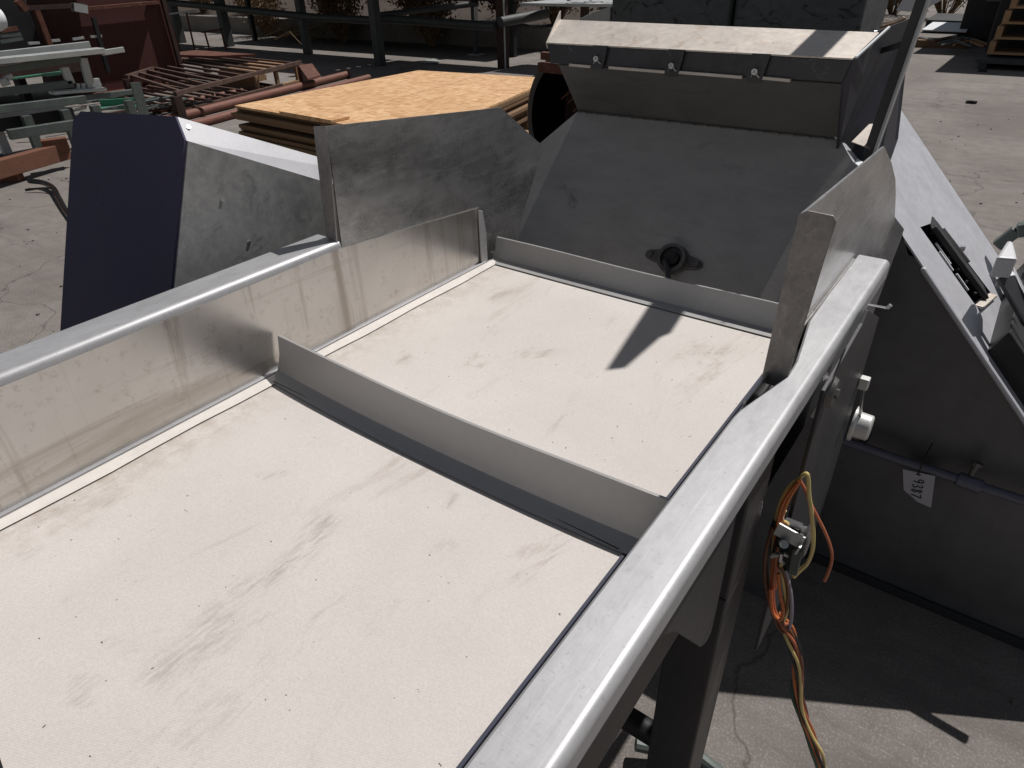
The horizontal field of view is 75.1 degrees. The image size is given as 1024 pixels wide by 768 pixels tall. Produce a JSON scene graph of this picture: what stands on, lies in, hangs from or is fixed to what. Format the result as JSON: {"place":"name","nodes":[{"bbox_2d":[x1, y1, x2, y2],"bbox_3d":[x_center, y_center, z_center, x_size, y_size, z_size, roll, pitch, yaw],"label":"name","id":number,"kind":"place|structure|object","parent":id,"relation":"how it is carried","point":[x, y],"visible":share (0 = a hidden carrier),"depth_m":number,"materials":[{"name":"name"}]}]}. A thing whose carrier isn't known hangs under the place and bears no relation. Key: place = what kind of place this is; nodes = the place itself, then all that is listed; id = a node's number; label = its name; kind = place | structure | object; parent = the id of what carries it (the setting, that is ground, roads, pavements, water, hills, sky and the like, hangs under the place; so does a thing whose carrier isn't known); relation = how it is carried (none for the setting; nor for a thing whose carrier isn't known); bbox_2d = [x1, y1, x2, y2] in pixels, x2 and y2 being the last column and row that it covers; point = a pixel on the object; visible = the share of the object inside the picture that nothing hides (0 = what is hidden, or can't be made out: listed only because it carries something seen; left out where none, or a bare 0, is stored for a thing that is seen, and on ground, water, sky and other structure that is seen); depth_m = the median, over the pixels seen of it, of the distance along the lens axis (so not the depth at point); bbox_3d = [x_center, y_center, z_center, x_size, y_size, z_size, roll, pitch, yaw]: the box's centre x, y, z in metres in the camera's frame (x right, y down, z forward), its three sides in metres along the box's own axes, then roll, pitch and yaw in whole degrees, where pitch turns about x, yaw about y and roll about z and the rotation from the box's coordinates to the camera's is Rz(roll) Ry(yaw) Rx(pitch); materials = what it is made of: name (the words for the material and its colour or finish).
{"place":"outdoors","nodes":[
{"label":"outdoors","id":0,"kind":"place"},
{"bbox_2d":[25,0,598,26],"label":"hillside","id":1,"kind":"structure","parent":0,"point":[483,14],"depth_m":15.87,"materials":[{"name":"soil"}]},
{"bbox_2d":[188,0,212,12],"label":"dry shrub","id":2,"kind":"object","parent":1,"relation":"on","point":[203,10],"visible":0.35,"depth_m":20.19,"materials":[{"name":"brown plant"}]},
{"bbox_2d":[384,0,436,15],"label":"dry shrub","id":3,"kind":"object","parent":1,"relation":"on","point":[396,4],"visible":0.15,"depth_m":15.64,"materials":[{"name":"brown plant"}]},
{"bbox_2d":[478,0,533,17],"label":"dry shrub","id":4,"kind":"object","parent":1,"relation":"on","point":[492,3],"visible":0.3,"depth_m":14.30,"materials":[{"name":"brown plant"}]},
{"bbox_2d":[526,0,578,23],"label":"dry shrub","id":5,"kind":"object","parent":1,"relation":"on","point":[554,12],"visible":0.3,"depth_m":13.66,"materials":[{"name":"brown plant"}]},
{"bbox_2d":[589,7,607,11],"bbox_3d":[1.940,-7.739,12.801,1.588,1.642,1.883,-13,34,-16],"label":"dry shrub","id":6,"kind":"object","parent":1,"relation":"on","point":[599,8],"visible":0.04,"depth_m":12.91,"materials":[{"name":"brown plant"}]},
{"bbox_2d":[0,0,1023,767],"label":"ground","id":7,"kind":"structure","parent":0,"point":[890,680],"depth_m":1.89,"materials":[{"name":"concrete"}]},
{"bbox_2d":[0,9,12,153],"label":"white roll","id":8,"kind":"object","parent":7,"relation":"on","point":[5,147],"visible":1,"depth_m":6.92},
{"bbox_2d":[0,173,24,182],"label":"timber","id":9,"kind":"object","parent":7,"relation":"on","point":[18,178],"visible":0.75,"depth_m":6.03,"materials":[{"name":"brown wood"}]},
{"bbox_2d":[0,146,70,179],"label":"timber","id":10,"kind":"object","parent":9,"relation":"on","point":[23,162],"visible":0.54,"depth_m":6.06,"materials":[{"name":"brown wood"}]},
{"bbox_2d":[40,136,70,151],"bbox_3d":[-4.312,-2.257,6.288,0.211,0.120,0.100,-21,37,-27],"label":"timber","id":11,"kind":"object","parent":10,"relation":"on","point":[61,144],"visible":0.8,"depth_m":6.26,"materials":[{"name":"brown wood"}]},
{"bbox_2d":[25,178,67,216],"bbox_3d":[-3.760,-1.539,5.474,1.318,0.084,0.195,27,42,37],"label":"bent hose","id":12,"kind":"object","parent":7,"relation":"on","point":[58,197],"visible":0.88,"depth_m":5.68,"materials":[{"name":"black rubber"}]},
{"bbox_2d":[0,0,110,101],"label":"equipment trailer","id":13,"kind":"object","parent":7,"relation":"on","point":[19,32],"visible":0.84,"depth_m":9.06,"materials":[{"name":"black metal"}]},
{"bbox_2d":[0,41,137,148],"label":"conveyor frame stack","id":14,"kind":"object","parent":7,"relation":"on","point":[33,121],"visible":0.91,"depth_m":6.61,"materials":[{"name":"metal"}]},
{"bbox_2d":[26,0,185,96],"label":"rust red container","id":15,"kind":"object","parent":7,"relation":"on","point":[141,32],"visible":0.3,"depth_m":9.72,"materials":[{"name":"metal"}]},
{"bbox_2d":[60,91,212,132],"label":"steel offcuts","id":16,"kind":"object","parent":7,"relation":"on","point":[168,105],"visible":0.26,"depth_m":8.42,"materials":[{"name":"metal"}]},
{"bbox_2d":[99,98,135,109],"bbox_3d":[-5.085,-3.635,8.629,0.505,0.105,0.250,-4,33,-3],"label":"green trough","id":17,"kind":"object","parent":16,"relation":"on","point":[108,102],"visible":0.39,"depth_m":8.62,"materials":[{"name":"paint"}]},
{"bbox_2d":[130,82,148,114],"bbox_3d":[-3.072,-2.112,5.647,0.020,0.823,0.098,21,39,31],"label":"steel strip","id":18,"kind":"object","parent":7,"relation":"on","point":[139,98],"visible":0.36,"depth_m":5.49,"materials":[{"name":"grey metal"}]},
{"bbox_2d":[148,88,243,114],"bbox_3d":[-4.343,-3.869,9.111,0.110,0.110,1.590,18,37,28],"label":"steel pipe","id":19,"kind":"object","parent":7,"relation":"on","point":[154,110],"visible":0.2,"depth_m":9.05,"materials":[{"name":"brown metal"}]},
{"bbox_2d":[169,9,226,51],"bbox_3d":[-7.020,-7.767,14.726,1.237,0.896,0.060,-10,33,-12],"label":"pipe trestle","id":20,"kind":"object","parent":7,"relation":"on","point":[220,29],"visible":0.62,"depth_m":14.76,"materials":[{"name":"metal"}]},
{"bbox_2d":[60,111,339,330],"bbox_3d":[-0.621,0.036,1.652,0.415,1.390,0.915,21,39,31],"label":"drive guard","id":21,"kind":"object","parent":7,"relation":"on","point":[158,204],"visible":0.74,"depth_m":1.23,"materials":[{"name":"metal"}]},
{"bbox_2d":[121,72,282,119],"bbox_3d":[-4.855,-4.340,9.858,3.522,0.125,2.156,21,39,31],"label":"ladder grate","id":22,"kind":"object","parent":7,"relation":"on","point":[264,87],"visible":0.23,"depth_m":9.45,"materials":[{"name":"metal"}]},
{"bbox_2d":[122,57,307,119],"bbox_3d":[-4.364,-4.567,9.985,2.328,0.345,4.577,-1,33,1],"label":"ladder grate","id":23,"kind":"object","parent":7,"relation":"on","point":[177,103],"visible":0.71,"depth_m":9.52,"materials":[{"name":"metal"}]},
{"bbox_2d":[180,50,255,57],"bbox_3d":[-4.790,-5.151,10.429,1.612,0.030,0.621,19,38,29],"label":"rusty sheet","id":24,"kind":"object","parent":23,"relation":"on","point":[203,54],"visible":0.79,"depth_m":10.37,"materials":[{"name":"metal"}]},
{"bbox_2d":[164,71,350,119],"bbox_3d":[-3.544,-4.001,9.280,0.110,0.110,4.327,12,35,20],"label":"steel pipe","id":25,"kind":"object","parent":7,"relation":"on","point":[232,103],"visible":0.57,"depth_m":9.30,"materials":[{"name":"brown metal"}]},
{"bbox_2d":[228,0,286,35],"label":"dry shrub","id":26,"kind":"object","parent":7,"relation":"on","point":[262,22],"visible":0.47,"depth_m":17.43,"materials":[{"name":"brown plant"}]},
{"bbox_2d":[218,61,298,88],"bbox_3d":[-3.881,-4.727,10.261,1.500,0.290,0.935,26,42,36],"label":"open crate","id":27,"kind":"object","parent":7,"relation":"on","point":[253,82],"visible":0.43,"depth_m":9.98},
{"bbox_2d":[191,74,370,124],"bbox_3d":[-3.059,-3.885,9.085,0.100,0.100,3.934,12,35,20],"label":"steel pipe","id":28,"kind":"object","parent":7,"relation":"on","point":[216,118],"visible":0.29,"depth_m":8.19,"materials":[{"name":"brown metal"}]},
{"bbox_2d":[258,23,322,44],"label":"fallen branches","id":29,"kind":"object","parent":7,"relation":"on","point":[295,32],"visible":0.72,"depth_m":15.93,"materials":[{"name":"brown wood"}]},
{"bbox_2d":[297,63,320,81],"bbox_3d":[-3.062,-4.663,10.096,0.299,0.320,0.332,21,39,31],"label":"leaning plate","id":30,"kind":"object","parent":7,"relation":"on","point":[310,71],"visible":0.88,"depth_m":10.06,"materials":[{"name":"metal"}]},
{"bbox_2d":[305,0,366,41],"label":"dry shrub","id":31,"kind":"object","parent":7,"relation":"on","point":[341,31],"visible":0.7,"depth_m":15.63,"materials":[{"name":"brown plant"}]},
{"bbox_2d":[166,0,548,68],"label":"pipe rack","id":32,"kind":"object","parent":7,"relation":"on","point":[375,18],"visible":0.86,"depth_m":12.31,"materials":[{"name":"metal"}]},
{"bbox_2d":[180,14,552,50],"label":"retaining wall","id":33,"kind":"structure","parent":7,"relation":"on","point":[532,37],"depth_m":15.46,"materials":[{"name":"concrete"}]},
{"bbox_2d":[395,0,459,45],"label":"dry shrub","id":34,"kind":"object","parent":7,"relation":"on","point":[431,36],"visible":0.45,"depth_m":14.32,"materials":[{"name":"brown plant"}]},
{"bbox_2d":[422,59,439,62],"bbox_3d":[-1.508,-6.009,12.376,0.340,0.006,0.627,1,33,5],"label":"scrap sheet","id":35,"kind":"object","parent":7,"relation":"on","point":[431,61],"visible":1,"depth_m":12.29,"materials":[{"name":"metal"}]},
{"bbox_2d":[0,107,895,767],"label":"belt conveyor","id":36,"kind":"object","parent":7,"relation":"on","point":[426,461],"visible":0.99,"depth_m":0.91,"materials":[{"name":"silver metal"}]},
{"bbox_2d":[770,516,810,575],"bbox_3d":[0.385,0.223,0.921,0.045,0.097,0.053,21,39,31],"label":"switch bracket","id":37,"kind":"object","parent":36,"relation":"attached to","point":[792,542],"visible":1,"depth_m":0.91,"materials":[{"name":"metal"}]},
{"bbox_2d":[763,472,833,767],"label":"wire bundle","id":38,"kind":"object","parent":37,"relation":"hanging from","point":[772,583],"visible":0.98,"depth_m":0.96,"materials":[{"name":"plastic"}]},
{"bbox_2d":[468,7,484,55],"bbox_3d":[-0.741,-7.538,12.544,0.240,2.400,0.240,21,39,31],"label":"thin post","id":39,"kind":"object","parent":7,"relation":"on","point":[474,13],"visible":0.79,"depth_m":12.99,"materials":[{"name":"metal"}]},
{"bbox_2d":[9,119,1023,705],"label":"loose grit","id":40,"kind":"object","parent":7,"relation":"on","point":[1015,703],"visible":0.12,"depth_m":4.00,"materials":[{"name":"gravel"}]},
{"bbox_2d":[537,51,562,74],"bbox_3d":[0.333,-1.443,4.156,0.358,1.130,0.068,16,37,25],"label":"timber trestle","id":41,"kind":"object","parent":7,"relation":"on","point":[549,67],"visible":0.24,"depth_m":3.91,"materials":[{"name":"wood"}]},
{"bbox_2d":[527,60,577,142],"bbox_3d":[0.563,-1.579,4.349,0.616,1.140,0.809,-26,40,-33],"label":"black drum","id":42,"kind":"object","parent":7,"relation":"on","point":[552,108],"visible":0.12,"depth_m":4.40,"materials":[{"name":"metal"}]},
{"bbox_2d":[520,0,612,17],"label":"scrap table","id":43,"kind":"object","parent":7,"relation":"on","point":[584,5],"visible":0.27,"depth_m":10.56,"materials":[{"name":"metal"}]},
{"bbox_2d":[555,0,888,82],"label":"steel bin","id":44,"kind":"object","parent":7,"relation":"on","point":[854,15],"visible":0.18,"depth_m":2.68,"materials":[{"name":"grey metal"}]},
{"bbox_2d":[515,0,939,599],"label":"discharge hopper","id":45,"kind":"object","parent":7,"relation":"on","point":[713,156],"visible":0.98,"depth_m":1.62,"materials":[{"name":"metal"}]},
{"bbox_2d":[887,0,901,14],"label":"green shrub","id":46,"kind":"object","parent":7,"relation":"on","point":[890,7],"visible":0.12,"depth_m":18.37,"materials":[{"name":"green plant"}]},
{"bbox_2d":[803,110,1023,650],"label":"incline conveyor","id":47,"kind":"object","parent":7,"relation":"on","point":[944,368],"visible":0.95,"depth_m":1.70,"materials":[{"name":"metal"}]},
{"bbox_2d":[903,443,934,507],"bbox_3d":[1.039,0.235,1.683,0.066,0.159,0.069,-9,33,-12],"label":"hanging tag","id":48,"kind":"object","parent":47,"relation":"hanging from","point":[918,486],"visible":1,"depth_m":1.70,"materials":[{"name":"white"}]},
{"bbox_2d":[934,0,967,12],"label":"green shrub","id":49,"kind":"object","parent":7,"relation":"on","point":[941,9],"visible":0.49,"depth_m":16.86,"materials":[{"name":"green plant"}]},
{"bbox_2d":[915,36,986,48],"bbox_3d":[7.833,-6.121,11.945,0.946,0.219,1.754,5,33,11],"label":"lumber row","id":50,"kind":"object","parent":7,"relation":"on","point":[961,42],"visible":0.94,"depth_m":11.89,"materials":[{"name":"wood"}]},
{"bbox_2d":[922,22,967,31],"bbox_3d":[8.417,-6.887,12.836,0.727,0.020,1.810,19,38,29],"label":"white sheet","id":51,"kind":"object","parent":50,"relation":"on","point":[945,26],"visible":0.79,"depth_m":12.68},
{"bbox_2d":[965,100,977,103],"bbox_3d":[5.456,-3.348,7.905,0.122,0.030,0.059,21,39,31],"label":"stone","id":52,"kind":"object","parent":7,"relation":"on","point":[970,102],"visible":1,"depth_m":7.89,"materials":[{"name":"black stone"}]},
{"bbox_2d":[957,0,1023,51],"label":"dark container","id":53,"kind":"object","parent":7,"relation":"on","point":[982,19],"visible":0.53,"depth_m":12.04,"materials":[{"name":"black metal"}]},
{"bbox_2d":[975,0,1023,68],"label":"crate stack","id":54,"kind":"object","parent":7,"relation":"on","point":[993,54],"visible":0.99,"depth_m":9.99,"materials":[{"name":"wood"}]},
{"bbox_2d":[520,121,528,132],"bbox_3d":[-0.421,-2.322,6.427,1.070,0.160,2.200,21,39,31],"label":"pallet","id":55,"kind":"object","parent":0,"point":[524,125],"depth_m":6.75,"materials":[{"name":"brown wood"}]},
{"bbox_2d":[515,114,526,123],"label":"board","id":56,"kind":"object","parent":55,"relation":"on","point":[521,119],"depth_m":6.55,"materials":[{"name":"brown wood"}]},
{"bbox_2d":[512,110,526,119],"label":"board","id":57,"kind":"object","parent":56,"relation":"on","point":[519,115],"depth_m":6.59,"materials":[{"name":"brown wood"}]},
{"bbox_2d":[924,13,963,33],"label":"platform","id":58,"kind":"structure","parent":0,"point":[945,17],"depth_m":14.43,"materials":[{"name":"grey concrete"}]},
{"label":"board","id":59,"kind":"object","parent":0,"visible":0},
{"bbox_2d":[236,117,313,133],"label":"board","id":60,"kind":"object","parent":59,"relation":"on","point":[276,125],"visible":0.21,"depth_m":5.98,"materials":[{"name":"brown wood"}]},
{"bbox_2d":[231,111,320,130],"bbox_3d":[-1.387,-2.940,6.840,1.272,0.030,2.674,21,39,31],"label":"board","id":61,"kind":"object","parent":60,"relation":"on","point":[280,121],"visible":0.21,"depth_m":5.95,"materials":[{"name":"brown wood"}]},
{"bbox_2d":[237,108,319,124],"bbox_3d":[-1.341,-3.002,6.870,1.272,0.030,2.674,21,39,31],"label":"board","id":62,"kind":"object","parent":61,"relation":"on","point":[283,117],"visible":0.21,"depth_m":5.97,"materials":[{"name":"brown wood"}]},
{"bbox_2d":[235,70,483,121],"bbox_3d":[-1.339,-2.998,6.810,1.272,0.019,2.674,21,39,31],"label":"board","id":63,"kind":"object","parent":62,"relation":"on","point":[342,99],"visible":0.93,"depth_m":6.62,"materials":[{"name":"beige wood"}]},
{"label":"board","id":64,"kind":"object","parent":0,"visible":0},
{"bbox_2d":[506,102,527,116],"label":"board","id":65,"kind":"object","parent":64,"relation":"on","point":[519,109],"depth_m":6.41,"materials":[{"name":"beige wood"}]},
{"bbox_2d":[505,100,527,111],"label":"board","id":66,"kind":"object","parent":65,"relation":"on","point":[516,106],"depth_m":6.47,"materials":[{"name":"brown wood"}]},
{"bbox_2d":[502,96,528,110],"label":"board","id":67,"kind":"object","parent":66,"relation":"on","point":[515,103],"depth_m":6.37,"materials":[{"name":"brown wood"}]},
{"bbox_2d":[320,91,529,125],"bbox_3d":[-0.489,-2.634,6.255,1.175,0.030,2.896,16,36,25],"label":"board","id":68,"kind":"object","parent":67,"relation":"on","point":[513,100],"visible":0.07,"depth_m":6.25,"materials":[{"name":"brown wood"}]},
{"bbox_2d":[320,74,534,124],"bbox_3d":[-0.493,-2.665,6.250,1.175,0.019,2.896,16,36,25],"label":"board","id":69,"kind":"object","parent":68,"relation":"on","point":[486,91],"visible":0.64,"depth_m":6.23,"materials":[{"name":"beige wood"}]},
{"bbox_2d":[279,109,349,122],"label":"board","id":70,"kind":"object","parent":69,"relation":"on","point":[327,117],"visible":1,"depth_m":5.63,"materials":[{"name":"beige wood"}]},
{"bbox_3d":[-1.468,-2.715,7.090,1.070,0.160,2.200,21,39,31],"label":"pallet","id":71,"kind":"object","parent":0,"visible":0},
{"bbox_2d":[243,135,316,155],"bbox_3d":[-1.335,-2.746,6.919,1.272,0.030,2.674,21,39,31],"label":"board","id":72,"kind":"object","parent":71,"relation":"on","point":[307,151],"depth_m":5.92,"materials":[{"name":"brown wood"}]},
{"bbox_2d":[238,130,315,150],"bbox_3d":[-1.352,-2.796,6.933,1.272,0.030,2.674,21,39,31],"label":"board","id":73,"kind":"object","parent":72,"relation":"on","point":[280,140],"visible":0.21,"depth_m":6.06,"materials":[{"name":"brown wood"}]},
{"bbox_2d":[241,128,314,144],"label":"board","id":74,"kind":"object","parent":73,"relation":"on","point":[278,136],"visible":0.14,"depth_m":6.08,"materials":[{"name":"brown wood"}]},
{"bbox_2d":[238,122,314,142],"bbox_3d":[-1.327,-2.838,6.870,1.272,0.030,2.674,21,39,31],"label":"board","id":75,"kind":"object","parent":74,"relation":"on","point":[303,136],"visible":0.21,"depth_m":6.03,"materials":[{"name":"brown wood"}]}
]}

